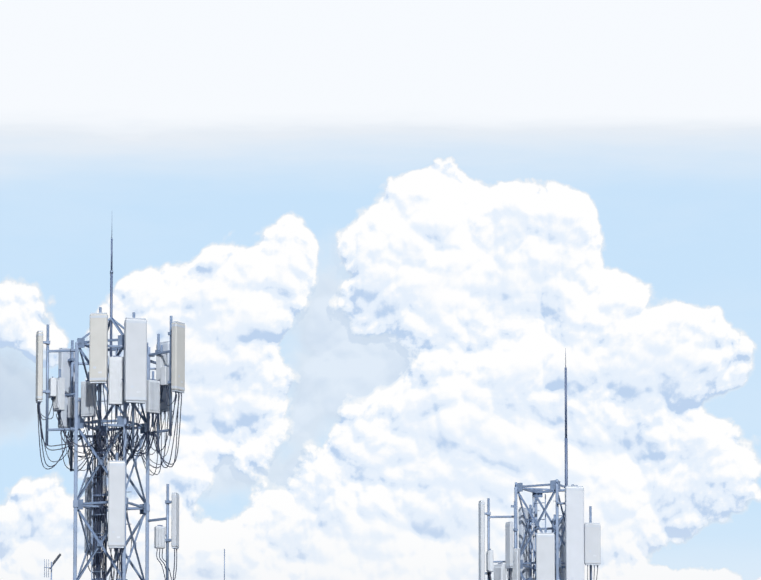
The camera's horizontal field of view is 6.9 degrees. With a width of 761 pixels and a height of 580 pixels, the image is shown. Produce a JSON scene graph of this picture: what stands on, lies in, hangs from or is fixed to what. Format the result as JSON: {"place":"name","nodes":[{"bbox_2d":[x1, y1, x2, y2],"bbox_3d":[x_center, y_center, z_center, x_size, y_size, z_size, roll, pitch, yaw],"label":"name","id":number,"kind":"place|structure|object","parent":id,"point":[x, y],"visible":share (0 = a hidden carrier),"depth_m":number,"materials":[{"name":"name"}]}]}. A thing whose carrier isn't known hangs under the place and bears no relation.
{"place":"outdoors","nodes":[
{"label":"outdoors","id":0,"kind":"place"},
{"bbox_2d":[44,554,60,579],"bbox_3d":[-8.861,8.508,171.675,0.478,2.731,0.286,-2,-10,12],"label":"antenna","id":1,"kind":"object","parent":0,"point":[55,560],"visible":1,"depth_m":171.79,"materials":[{"name":"metal"}]},
{"bbox_2d":[35,236,184,579],"bbox_3d":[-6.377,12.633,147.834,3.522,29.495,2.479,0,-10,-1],"label":"cell tower","id":2,"kind":"structure","parent":0,"point":[131,382],"depth_m":149.13,"materials":[{"name":"metal"}]},
{"bbox_2d":[224,549,224,579],"bbox_3d":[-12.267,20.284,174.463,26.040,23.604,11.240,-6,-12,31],"label":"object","id":3,"kind":"structure","parent":0,"point":[224,564],"depth_m":165.59,"materials":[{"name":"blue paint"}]},
{"bbox_2d":[0,0,760,579],"label":"sky","id":4,"kind":"structure","parent":0,"point":[380,234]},
{"bbox_2d":[478,348,600,579],"bbox_3d":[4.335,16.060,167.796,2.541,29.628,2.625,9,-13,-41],"label":"cell tower","id":5,"kind":"structure","parent":0,"point":[568,547],"depth_m":169.21,"materials":[{"name":"metal"}]}
]}

